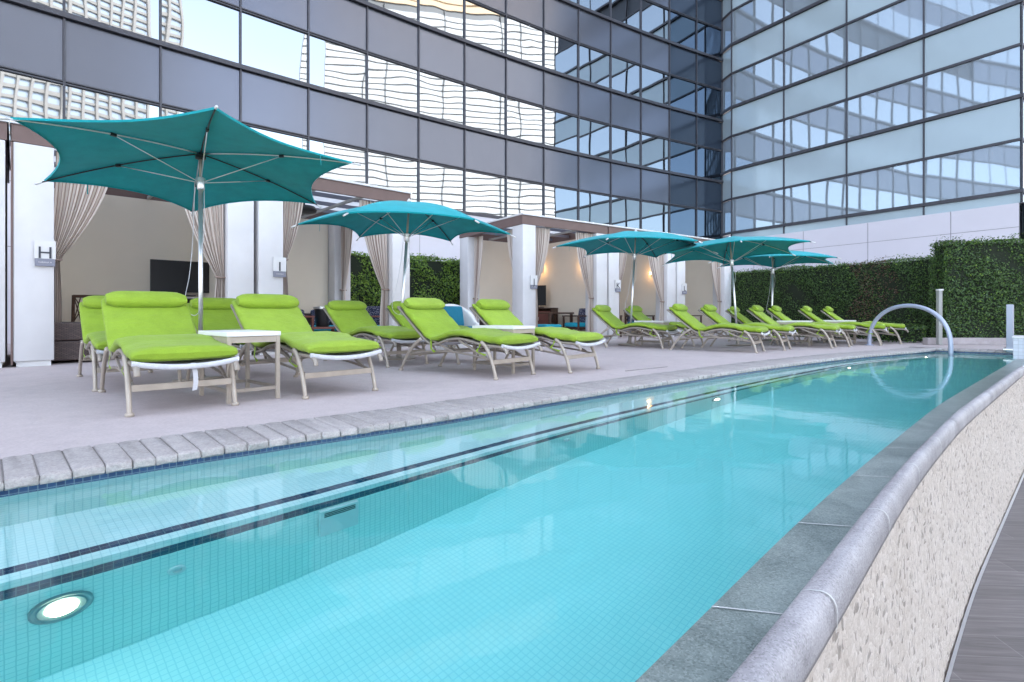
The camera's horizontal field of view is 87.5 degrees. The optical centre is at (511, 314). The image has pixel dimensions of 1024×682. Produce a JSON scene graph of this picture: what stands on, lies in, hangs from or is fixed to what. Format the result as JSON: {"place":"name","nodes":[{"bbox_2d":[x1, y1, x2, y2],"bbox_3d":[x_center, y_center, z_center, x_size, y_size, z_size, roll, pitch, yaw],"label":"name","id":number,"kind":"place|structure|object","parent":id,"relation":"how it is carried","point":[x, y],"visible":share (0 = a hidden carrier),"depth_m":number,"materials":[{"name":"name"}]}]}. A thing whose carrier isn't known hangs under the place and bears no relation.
{"place":"outdoors","nodes":[
{"label":"outdoors","id":0,"kind":"place"},
{"bbox_2d":[0,333,1005,458],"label":"pool deck","id":1,"kind":"structure","parent":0,"point":[57,405],"depth_m":4.91,"materials":[{"name":"concrete"}]},
{"bbox_2d":[0,120,10,367],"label":"cabana","id":2,"kind":"object","parent":1,"relation":"on","point":[5,166],"visible":0.99,"depth_m":6.61,"materials":[{"name":"white paint"}]},
{"bbox_2d":[51,322,89,360],"bbox_3d":[-6.364,0.254,7.709,0.780,0.732,1.200,0,0,-43],"label":"sofa","id":3,"kind":"object","parent":1,"relation":"on","point":[68,337],"visible":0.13,"depth_m":7.23,"materials":[{"name":"brown wicker"}]},
{"bbox_2d":[76,295,181,391],"bbox_3d":[-3.826,0.227,5.321,0.681,0.866,1.706,0,0,-43],"label":"sun lounger","id":4,"kind":"object","parent":1,"relation":"on","point":[94,341],"visible":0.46,"depth_m":5.45,"materials":[{"name":"green fabric"}]},
{"bbox_2d":[10,120,253,366],"bbox_3d":[-6.200,-0.880,8.732,2.890,3.080,3.060,0,0,-43],"label":"cabana","id":5,"kind":"object","parent":1,"relation":"on","point":[124,238],"visible":0.48,"depth_m":8.48,"materials":[{"name":"white paint"}]},
{"bbox_2d":[34,240,55,266],"bbox_3d":[-5.981,-0.782,6.853,0.210,0.325,0.028,0,0,-43],"label":"cabana sign","id":6,"kind":"object","parent":5,"relation":"attached to","point":[44,253],"visible":1,"depth_m":6.84,"materials":[{"name":"white plastic"}]},
{"bbox_2d":[54,151,107,322],"bbox_3d":[-5.888,-0.800,7.292,0.708,2.680,0.302,0,0,-43],"label":"curtain","id":7,"kind":"object","parent":5,"relation":"hanging from","point":[76,206],"visible":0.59,"depth_m":7.20,"materials":[{"name":"beige fabric"}]},
{"bbox_2d":[185,204,225,297],"bbox_3d":[-4.750,-0.800,8.222,0.667,2.680,0.129,0,0,-43],"label":"curtain","id":8,"kind":"object","parent":5,"relation":"hanging from","point":[213,242],"visible":0.49,"depth_m":8.33,"materials":[{"name":"beige fabric"}]},
{"bbox_2d":[98,291,239,416],"bbox_3d":[-2.726,0.227,4.191,0.681,0.866,1.706,0,0,-43],"label":"sun lounger","id":9,"kind":"object","parent":1,"relation":"on","point":[150,330],"visible":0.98,"depth_m":3.95,"materials":[{"name":"fabric"}]},
{"bbox_2d":[0,105,360,381],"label":"parasol","id":10,"kind":"object","parent":1,"relation":"on","point":[198,160],"visible":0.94,"depth_m":5.55,"materials":[{"name":"teal fabric"}]},
{"bbox_2d":[187,297,210,302],"bbox_3d":[-6.153,0.169,9.838,1.030,0.978,0.430,0,0,-43],"label":"media cabinet","id":11,"kind":"object","parent":1,"relation":"on","point":[189,299],"visible":0.05,"depth_m":9.92,"materials":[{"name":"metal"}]},
{"bbox_2d":[150,259,208,296],"bbox_3d":[-6.102,-0.665,9.885,0.980,0.650,0.200,0,0,-43],"label":"television","id":12,"kind":"object","parent":11,"relation":"on","point":[169,276],"visible":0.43,"depth_m":9.81,"materials":[{"name":"black plastic"}]},
{"bbox_2d":[198,330,280,403],"bbox_3d":[-2.190,0.395,4.290,0.640,0.530,0.400,0,0,43],"label":"side table","id":13,"kind":"object","parent":1,"relation":"on","point":[246,337],"visible":0.86,"depth_m":4.16,"materials":[{"name":"beige metal"}]},
{"bbox_2d":[184,297,299,379],"bbox_3d":[-3.080,0.227,6.077,1.706,0.866,0.681,0,0,42],"label":"sun lounger","id":14,"kind":"object","parent":1,"relation":"on","point":[218,313],"visible":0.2,"depth_m":6.37,"materials":[{"name":"green fabric"}]},
{"bbox_2d":[230,294,382,399],"bbox_3d":[-1.926,0.227,4.892,1.706,0.866,0.681,0,0,43],"label":"sun lounger","id":15,"kind":"object","parent":1,"relation":"on","point":[283,314],"visible":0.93,"depth_m":4.70,"materials":[{"name":"green fabric"}]},
{"bbox_2d":[251,176,411,354],"bbox_3d":[-4.071,-0.880,10.701,2.890,3.080,3.060,0,0,-43],"label":"cabana","id":16,"kind":"object","parent":1,"relation":"on","point":[314,269],"visible":0.23,"depth_m":10.46,"materials":[{"name":"white paint"}]},
{"bbox_2d":[283,201,302,294],"bbox_3d":[-3.785,-0.800,9.194,0.457,2.680,0.126,0,0,-43],"label":"curtain","id":17,"kind":"object","parent":16,"relation":"hanging from","point":[292,212],"visible":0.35,"depth_m":9.16,"materials":[{"name":"beige fabric"}]},
{"bbox_2d":[339,226,352,299],"bbox_3d":[-3.750,-0.890,12.114,0.174,2.500,0.538,0,0,-43],"label":"curtain","id":18,"kind":"object","parent":16,"relation":"hanging from","point":[346,239],"visible":0.67,"depth_m":12.13,"materials":[{"name":"beige fabric"}]},
{"bbox_2d":[359,200,388,341],"bbox_3d":[-2.617,-0.800,10.194,0.617,2.680,0.127,0,0,-43],"label":"curtain","id":19,"kind":"object","parent":16,"relation":"hanging from","point":[376,245],"visible":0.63,"depth_m":10.28,"materials":[{"name":"beige fabric"}]},
{"bbox_2d":[0,0,722,238],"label":"hotel tower","id":20,"kind":"structure","parent":1,"relation":"on","point":[603,111],"depth_m":20.02,"materials":[{"name":"grey glass"}]},
{"bbox_2d":[0,70,62,138],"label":"window","id":21,"kind":"structure","parent":20,"relation":"in","point":[23,96],"depth_m":12.45,"materials":[{"name":"white glass"}]},
{"bbox_2d":[66,85,158,119],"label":"window","id":22,"kind":"structure","parent":20,"relation":"in","point":[81,104],"depth_m":13.40,"materials":[{"name":"white glass"}]},
{"bbox_2d":[66,0,158,39],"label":"window","id":23,"kind":"structure","parent":20,"relation":"in","point":[141,17],"depth_m":13.72,"materials":[{"name":"white glass"}]},
{"bbox_2d":[162,0,238,62],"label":"window","id":24,"kind":"structure","parent":20,"relation":"in","point":[209,27],"depth_m":14.94,"materials":[{"name":"clear glass"}]},
{"bbox_2d":[242,12,306,81],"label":"window","id":25,"kind":"structure","parent":20,"relation":"in","point":[268,46],"depth_m":16.20,"materials":[{"name":"clear glass"}]},
{"bbox_2d":[310,140,365,183],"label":"window","id":26,"kind":"structure","parent":20,"relation":"in","point":[351,172],"depth_m":17.67,"materials":[{"name":"white glass"}]},
{"bbox_2d":[310,35,365,98],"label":"window","id":27,"kind":"structure","parent":20,"relation":"in","point":[333,66],"depth_m":17.50,"materials":[{"name":"clear glass"}]},
{"bbox_2d":[368,152,417,201],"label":"window","id":28,"kind":"structure","parent":20,"relation":"in","point":[383,170],"depth_m":18.78,"materials":[{"name":"white glass"}]},
{"bbox_2d":[368,55,417,112],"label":"window","id":29,"kind":"structure","parent":20,"relation":"in","point":[389,83],"depth_m":18.75,"materials":[{"name":"white glass"}]},
{"bbox_2d":[368,0,417,20],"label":"window","id":30,"kind":"structure","parent":20,"relation":"in","point":[408,8],"depth_m":18.99,"materials":[{"name":"white glass"}]},
{"bbox_2d":[420,162,463,210],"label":"window","id":31,"kind":"structure","parent":20,"relation":"in","point":[440,185],"depth_m":20.01,"materials":[{"name":"white glass"}]},
{"bbox_2d":[420,71,463,124],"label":"window","id":32,"kind":"structure","parent":20,"relation":"in","point":[441,98],"depth_m":19.98,"materials":[{"name":"white glass"}]},
{"bbox_2d":[420,0,463,37],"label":"window","id":33,"kind":"structure","parent":20,"relation":"in","point":[445,15],"depth_m":20.07,"materials":[{"name":"white glass"}]},
{"bbox_2d":[466,171,504,216],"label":"window","id":34,"kind":"structure","parent":20,"relation":"in","point":[485,194],"depth_m":21.19,"materials":[{"name":"white glass"}]},
{"bbox_2d":[466,86,504,134],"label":"window","id":35,"kind":"structure","parent":20,"relation":"in","point":[485,110],"depth_m":21.19,"materials":[{"name":"white glass"}]},
{"bbox_2d":[466,0,504,52],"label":"window","id":36,"kind":"structure","parent":20,"relation":"in","point":[484,26],"depth_m":21.19,"materials":[{"name":"white glass"}]},
{"bbox_2d":[507,179,542,216],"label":"window","id":37,"kind":"structure","parent":20,"relation":"in","point":[522,197],"depth_m":22.30,"materials":[{"name":"white glass"}]},
{"bbox_2d":[507,98,542,143],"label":"window","id":38,"kind":"structure","parent":20,"relation":"in","point":[524,120],"depth_m":22.34,"materials":[{"name":"white glass"}]},
{"bbox_2d":[507,17,542,65],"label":"window","id":39,"kind":"structure","parent":20,"relation":"in","point":[525,42],"depth_m":22.34,"materials":[{"name":"white glass"}]},
{"bbox_2d":[545,186,577,219],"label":"window","id":40,"kind":"structure","parent":20,"relation":"in","point":[559,202],"depth_m":23.49,"materials":[{"name":"blue glass"}]},
{"bbox_2d":[545,109,577,151],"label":"window","id":41,"kind":"structure","parent":20,"relation":"in","point":[561,130],"depth_m":23.49,"materials":[{"name":"blue glass"}]},
{"bbox_2d":[545,32,577,77],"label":"window","id":42,"kind":"structure","parent":20,"relation":"in","point":[561,55],"depth_m":23.49,"materials":[{"name":"blue glass"}]},
{"bbox_2d":[580,192,609,224],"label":"window","id":43,"kind":"structure","parent":20,"relation":"in","point":[595,208],"depth_m":24.57,"materials":[{"name":"blue glass"}]},
{"bbox_2d":[580,118,609,158],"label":"window","id":44,"kind":"structure","parent":20,"relation":"in","point":[594,137],"depth_m":24.57,"materials":[{"name":"blue glass"}]},
{"bbox_2d":[580,45,609,87],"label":"window","id":45,"kind":"structure","parent":20,"relation":"in","point":[594,65],"depth_m":24.57,"materials":[{"name":"blue glass"}]},
{"bbox_2d":[612,197,639,228],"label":"window","id":46,"kind":"structure","parent":20,"relation":"in","point":[625,212],"depth_m":25.63,"materials":[{"name":"blue glass"}]},
{"bbox_2d":[612,127,639,164],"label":"window","id":47,"kind":"structure","parent":20,"relation":"in","point":[625,144],"depth_m":25.63,"materials":[{"name":"blue glass"}]},
{"bbox_2d":[612,57,639,96],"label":"window","id":48,"kind":"structure","parent":20,"relation":"in","point":[625,75],"depth_m":25.63,"materials":[{"name":"blue glass"}]},
{"bbox_2d":[612,0,639,28],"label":"window","id":49,"kind":"structure","parent":20,"relation":"in","point":[625,11],"depth_m":25.70,"materials":[{"name":"blue glass"}]},
{"bbox_2d":[642,202,668,232],"bbox_3d":[7.136,-4.755,26.671,1.642,1.570,0.985,0,0,0],"label":"window","id":50,"kind":"structure","parent":20,"relation":"in","point":[655,217],"depth_m":26.69,"materials":[{"name":"blue glass"}]},
{"bbox_2d":[642,134,668,170],"bbox_3d":[7.136,-8.055,26.671,1.642,1.570,0.985,0,0,0],"label":"window","id":51,"kind":"structure","parent":20,"relation":"in","point":[655,151],"depth_m":26.69,"materials":[{"name":"blue glass"}]},
{"bbox_2d":[642,67,668,104],"bbox_3d":[7.136,-11.355,26.671,1.642,1.570,0.985,0,0,0],"label":"window","id":52,"kind":"structure","parent":20,"relation":"in","point":[655,85],"depth_m":26.69,"materials":[{"name":"blue glass"}]},
{"bbox_2d":[642,0,668,39],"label":"window","id":53,"kind":"structure","parent":20,"relation":"in","point":[655,19],"depth_m":26.69,"materials":[{"name":"blue glass"}]},
{"bbox_2d":[670,206,695,235],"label":"window","id":54,"kind":"structure","parent":20,"relation":"in","point":[682,220],"depth_m":27.65,"materials":[{"name":"blue glass"}]},
{"bbox_2d":[670,141,695,175],"bbox_3d":[8.836,-8.055,27.668,1.661,1.570,0.952,0,0,0],"label":"window","id":55,"kind":"structure","parent":20,"relation":"in","point":[682,156],"depth_m":27.65,"materials":[{"name":"blue glass"}]},
{"bbox_2d":[670,76,695,112],"bbox_3d":[8.836,-11.355,27.668,1.661,1.570,0.952,0,0,0],"label":"window","id":56,"kind":"structure","parent":20,"relation":"in","point":[682,92],"depth_m":27.65,"materials":[{"name":"blue glass"}]},
{"bbox_2d":[670,11,695,48],"bbox_3d":[8.836,-14.655,27.668,1.661,1.570,0.952,0,0,0],"label":"window","id":57,"kind":"structure","parent":20,"relation":"in","point":[682,29],"depth_m":27.65,"materials":[{"name":"blue glass"}]},
{"bbox_2d":[697,210,720,238],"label":"window","id":58,"kind":"structure","parent":20,"relation":"in","point":[708,222],"depth_m":28.60,"materials":[{"name":"blue glass"}]},
{"bbox_2d":[697,147,720,179],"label":"window","id":59,"kind":"structure","parent":20,"relation":"in","point":[708,161],"depth_m":28.60,"materials":[{"name":"blue glass"}]},
{"bbox_2d":[697,84,720,118],"bbox_3d":[10.555,-11.355,28.630,1.680,1.570,0.919,0,0,0],"label":"window","id":60,"kind":"structure","parent":20,"relation":"in","point":[708,99],"depth_m":28.60,"materials":[{"name":"blue glass"}]},
{"bbox_2d":[697,22,720,57],"bbox_3d":[10.555,-14.655,28.630,1.680,1.570,0.919,0,0,0],"label":"window","id":61,"kind":"structure","parent":20,"relation":"in","point":[708,38],"depth_m":28.60,"materials":[{"name":"blue glass"}]},
{"bbox_2d":[323,300,428,367],"bbox_3d":[-1.878,0.227,7.368,1.706,0.866,0.681,0,0,41],"label":"sun lounger","id":62,"kind":"object","parent":1,"relation":"on","point":[353,319],"visible":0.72,"depth_m":7.37,"materials":[{"name":"green fabric"}]},
{"bbox_2d":[291,199,515,359],"bbox_3d":[-1.557,-0.534,8.017,3.302,2.390,2.866,1,2,-13],"label":"parasol","id":63,"kind":"object","parent":1,"relation":"on","point":[408,218],"visible":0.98,"depth_m":8.35,"materials":[{"name":"teal fabric"}]},
{"bbox_2d":[350,251,459,305],"bbox_3d":[-3.217,-0.590,15.362,6.962,2.588,1.068,0,0,-40],"label":"hedge","id":64,"kind":"object","parent":1,"relation":"on","point":[431,277],"visible":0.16,"depth_m":15.47,"materials":[{"name":"green plant"}]},
{"bbox_2d":[385,301,488,363],"bbox_3d":[-1.064,0.227,7.789,1.706,0.866,0.681,0,0,39],"label":"sun lounger","id":65,"kind":"object","parent":1,"relation":"on","point":[400,320],"visible":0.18,"depth_m":7.90,"materials":[{"name":"green fabric"}]},
{"bbox_2d":[437,304,478,349],"bbox_3d":[-0.997,0.205,9.631,0.800,0.810,0.730,0,0,-28],"label":"tub chair","id":66,"kind":"object","parent":1,"relation":"on","point":[460,315],"visible":0.27,"depth_m":9.74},
{"bbox_2d":[397,297,542,379],"bbox_3d":[-0.519,0.227,6.089,1.706,0.866,0.681,0,0,39],"label":"sun lounger","id":67,"kind":"object","parent":1,"relation":"on","point":[432,322],"visible":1,"depth_m":5.99,"materials":[{"name":"green fabric"}]},
{"bbox_2d":[472,325,534,373],"bbox_3d":[-0.100,0.395,6.300,0.640,0.530,0.400,0,0,40],"label":"side table","id":68,"kind":"object","parent":1,"relation":"on","point":[519,329],"visible":0.73,"depth_m":6.18,"materials":[{"name":"beige metal"}]},
{"bbox_2d":[7,146,1023,343],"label":"podium wall","id":69,"kind":"structure","parent":1,"relation":"on","point":[889,239],"depth_m":20.81,"materials":[{"name":"white paint"}]},
{"bbox_2d":[720,0,1023,238],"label":"glass tower","id":70,"kind":"structure","parent":69,"relation":"on","point":[836,113],"depth_m":22.73,"materials":[{"name":"blue glass"}]},
{"bbox_2d":[733,189,782,230],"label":"window","id":71,"kind":"structure","parent":70,"relation":"in","point":[765,209],"depth_m":26.93,"materials":[{"name":"blue glass"}]},
{"bbox_2d":[733,121,782,167],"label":"window","id":72,"kind":"structure","parent":70,"relation":"in","point":[764,143],"depth_m":26.93,"materials":[{"name":"blue glass"}]},
{"bbox_2d":[733,53,782,104],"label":"window","id":73,"kind":"structure","parent":70,"relation":"in","point":[763,77],"depth_m":26.93,"materials":[{"name":"blue glass"}]},
{"bbox_2d":[733,0,782,41],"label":"window","id":74,"kind":"structure","parent":70,"relation":"in","point":[755,15],"depth_m":27.09,"materials":[{"name":"blue glass"}]},
{"bbox_2d":[785,177,845,222],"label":"window","id":75,"kind":"structure","parent":70,"relation":"in","point":[827,198],"depth_m":24.51,"materials":[{"name":"blue glass"}]},
{"bbox_2d":[785,101,845,153],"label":"window","id":76,"kind":"structure","parent":70,"relation":"in","point":[826,125],"depth_m":24.51,"materials":[{"name":"blue glass"}]},
{"bbox_2d":[785,26,845,85],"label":"window","id":77,"kind":"structure","parent":70,"relation":"in","point":[828,51],"depth_m":24.51,"materials":[{"name":"blue glass"}]},
{"bbox_2d":[848,161,922,213],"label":"window","id":78,"kind":"structure","parent":70,"relation":"in","point":[901,185],"depth_m":22.11,"materials":[{"name":"blue glass"}]},
{"bbox_2d":[848,77,922,137],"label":"window","id":79,"kind":"structure","parent":70,"relation":"in","point":[902,103],"depth_m":22.11,"materials":[{"name":"blue glass"}]},
{"bbox_2d":[848,0,922,61],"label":"window","id":80,"kind":"structure","parent":70,"relation":"in","point":[900,22],"depth_m":22.13,"materials":[{"name":"blue glass"}]},
{"bbox_2d":[925,0,1013,32],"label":"window","id":81,"kind":"structure","parent":70,"relation":"in","point":[938,13],"depth_m":20.26,"materials":[{"name":"blue glass"}]},
{"bbox_2d":[925,141,1019,202],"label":"window","id":82,"kind":"structure","parent":70,"relation":"in","point":[992,169],"depth_m":19.71,"materials":[{"name":"blue glass"}]},
{"bbox_2d":[925,46,1019,117],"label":"window","id":83,"kind":"structure","parent":70,"relation":"in","point":[996,76],"depth_m":19.68,"materials":[{"name":"blue glass"}]},
{"bbox_2d":[459,213,608,338],"bbox_3d":[0.540,-0.880,14.793,2.890,3.080,3.060,0,0,-36],"label":"cabana","id":84,"kind":"object","parent":1,"relation":"on","point":[561,278],"visible":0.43,"depth_m":14.92,"materials":[{"name":"white paint"}]},
{"bbox_2d":[536,227,549,326],"bbox_3d":[0.701,-0.800,13.237,0.537,2.680,0.127,0,0,-36],"label":"curtain","id":85,"kind":"object","parent":84,"relation":"hanging from","point":[542,238],"visible":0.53,"depth_m":13.21,"materials":[{"name":"beige fabric"}]},
{"bbox_2d":[575,232,593,331],"bbox_3d":[1.919,-0.800,14.107,0.637,2.680,0.129,0,0,-35],"label":"curtain","id":86,"kind":"object","parent":84,"relation":"hanging from","point":[586,265],"visible":0.78,"depth_m":14.16,"materials":[{"name":"beige fabric"}]},
{"bbox_2d":[469,299,607,373],"bbox_3d":[0.296,0.227,6.699,1.706,0.866,0.681,0,0,39],"label":"sun lounger","id":87,"kind":"object","parent":1,"relation":"on","point":[491,311],"visible":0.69,"depth_m":6.48,"materials":[{"name":"green fabric"}]},
{"bbox_2d":[552,230,717,345],"bbox_3d":[2.621,-0.584,11.500,3.575,2.490,3.102,2,0,0],"label":"parasol","id":88,"kind":"object","parent":1,"relation":"on","point":[648,243],"visible":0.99,"depth_m":11.81,"materials":[{"name":"teal fabric"}]},
{"bbox_2d":[590,305,679,348],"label":"sun lounger","id":89,"kind":"object","parent":1,"relation":"on","point":[608,318],"visible":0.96,"depth_m":10.79,"materials":[{"name":"green fabric"}]},
{"bbox_2d":[606,225,676,338],"bbox_3d":[2.901,-0.880,16.478,2.890,3.080,3.060,0,0,-36],"label":"cabana","id":90,"kind":"object","parent":1,"relation":"on","point":[646,299],"visible":0.11,"depth_m":16.15,"materials":[{"name":"white paint"}]},
{"bbox_2d":[648,255,664,320],"bbox_3d":[4.218,-0.800,15.748,0.787,2.680,0.127,0,0,-36],"label":"curtain","id":91,"kind":"object","parent":90,"relation":"hanging from","point":[657,269],"visible":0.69,"depth_m":15.83,"materials":[{"name":"beige fabric"}]},
{"bbox_2d":[674,234,730,335],"bbox_3d":[5.261,-0.880,18.163,2.890,3.080,3.060,0,0,-36],"label":"cabana","id":92,"kind":"object","parent":1,"relation":"on","point":[695,276],"visible":0.09,"depth_m":18.34,"materials":[{"name":"white paint"}]},
{"bbox_2d":[667,304,771,352],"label":"sun lounger","id":93,"kind":"object","parent":1,"relation":"on","point":[679,312],"visible":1,"depth_m":9.65,"materials":[{"name":"green fabric"}]},
{"bbox_2d":[662,236,815,345],"bbox_3d":[4.723,-0.517,11.421,3.301,2.360,2.865,-1,-4,-14],"label":"parasol","id":94,"kind":"object","parent":1,"relation":"on","point":[731,249],"visible":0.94,"depth_m":11.77,"materials":[{"name":"teal fabric"}]},
{"bbox_2d":[698,304,797,350],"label":"sun lounger","id":95,"kind":"object","parent":1,"relation":"on","point":[709,312],"visible":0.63,"depth_m":10.29,"materials":[{"name":"green fabric"}]},
{"bbox_2d":[708,250,840,340],"bbox_3d":[6.567,-0.505,13.500,3.300,2.330,2.864,1,0,-2],"label":"parasol","id":96,"kind":"object","parent":1,"relation":"on","point":[775,261],"visible":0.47,"depth_m":13.80,"materials":[{"name":"teal fabric"}]},
{"bbox_2d":[746,305,843,348],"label":"sun lounger","id":97,"kind":"object","parent":1,"relation":"on","point":[758,313],"visible":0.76,"depth_m":10.82,"materials":[{"name":"green fabric"}]},
{"bbox_2d":[766,305,858,346],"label":"sun lounger","id":98,"kind":"object","parent":1,"relation":"on","point":[775,311],"visible":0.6,"depth_m":11.44,"materials":[{"name":"green fabric"}]},
{"bbox_2d":[798,306,888,345],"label":"sun lounger","id":99,"kind":"object","parent":1,"relation":"on","point":[805,311],"visible":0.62,"depth_m":11.77,"materials":[{"name":"green fabric"}]},
{"bbox_2d":[731,253,955,339],"bbox_3d":[8.872,-0.452,15.927,0.938,2.269,7.037,0,0,-32],"label":"clipped hedge","id":100,"kind":"object","parent":1,"relation":"on","point":[862,291],"visible":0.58,"depth_m":14.76,"materials":[{"name":"green plant"}]},
{"bbox_2d":[873,320,926,342],"bbox_3d":[9.295,0.404,12.851,1.079,0.554,0.599,0,0,39],"label":"shrub","id":101,"kind":"object","parent":1,"relation":"on","point":[914,335],"visible":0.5,"depth_m":12.63,"materials":[{"name":"green plant"}]},
{"bbox_2d":[864,304,953,352],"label":"pool grab rail","id":102,"kind":"structure","parent":1,"relation":"on","point":[939,317],"depth_m":10.53,"materials":[{"name":"metal"}]},
{"bbox_2d":[923,338,1005,344],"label":"planter kerb","id":103,"kind":"structure","parent":1,"relation":"on","point":[973,341],"depth_m":11.64,"materials":[{"name":"grey concrete"}]},
{"bbox_2d":[928,233,1023,337],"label":"clipped hedge","id":104,"kind":"object","parent":103,"relation":"on","point":[980,282],"visible":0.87,"depth_m":11.79,"materials":[{"name":"green plant"}]},
{"bbox_2d":[0,347,1008,490],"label":"paver strip","id":105,"kind":"object","parent":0,"point":[20,471],"visible":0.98,"depth_m":3.14,"materials":[{"name":"grey stone"}]},
{"bbox_2d":[0,350,1012,496],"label":"tile band","id":106,"kind":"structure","parent":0,"point":[22,490],"depth_m":3.02,"materials":[{"name":"blue tile"}]},
{"bbox_2d":[0,352,1014,681],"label":"pool water","id":107,"kind":"structure","parent":0,"point":[626,536],"depth_m":1.73,"materials":[{"name":"blue liquid"}]},
{"bbox_2d":[945,478,1023,681],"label":"walkway","id":108,"kind":"structure","parent":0,"point":[991,647],"depth_m":3.19,"materials":[{"name":"grey wood"}]},
{"label":"ground","id":109,"kind":"structure","parent":0,"visible":0},
{"bbox_2d":[635,359,1023,681],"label":"pool wall","id":110,"kind":"structure","parent":109,"relation":"on","point":[869,570],"depth_m":1.98,"materials":[{"name":"stone"}]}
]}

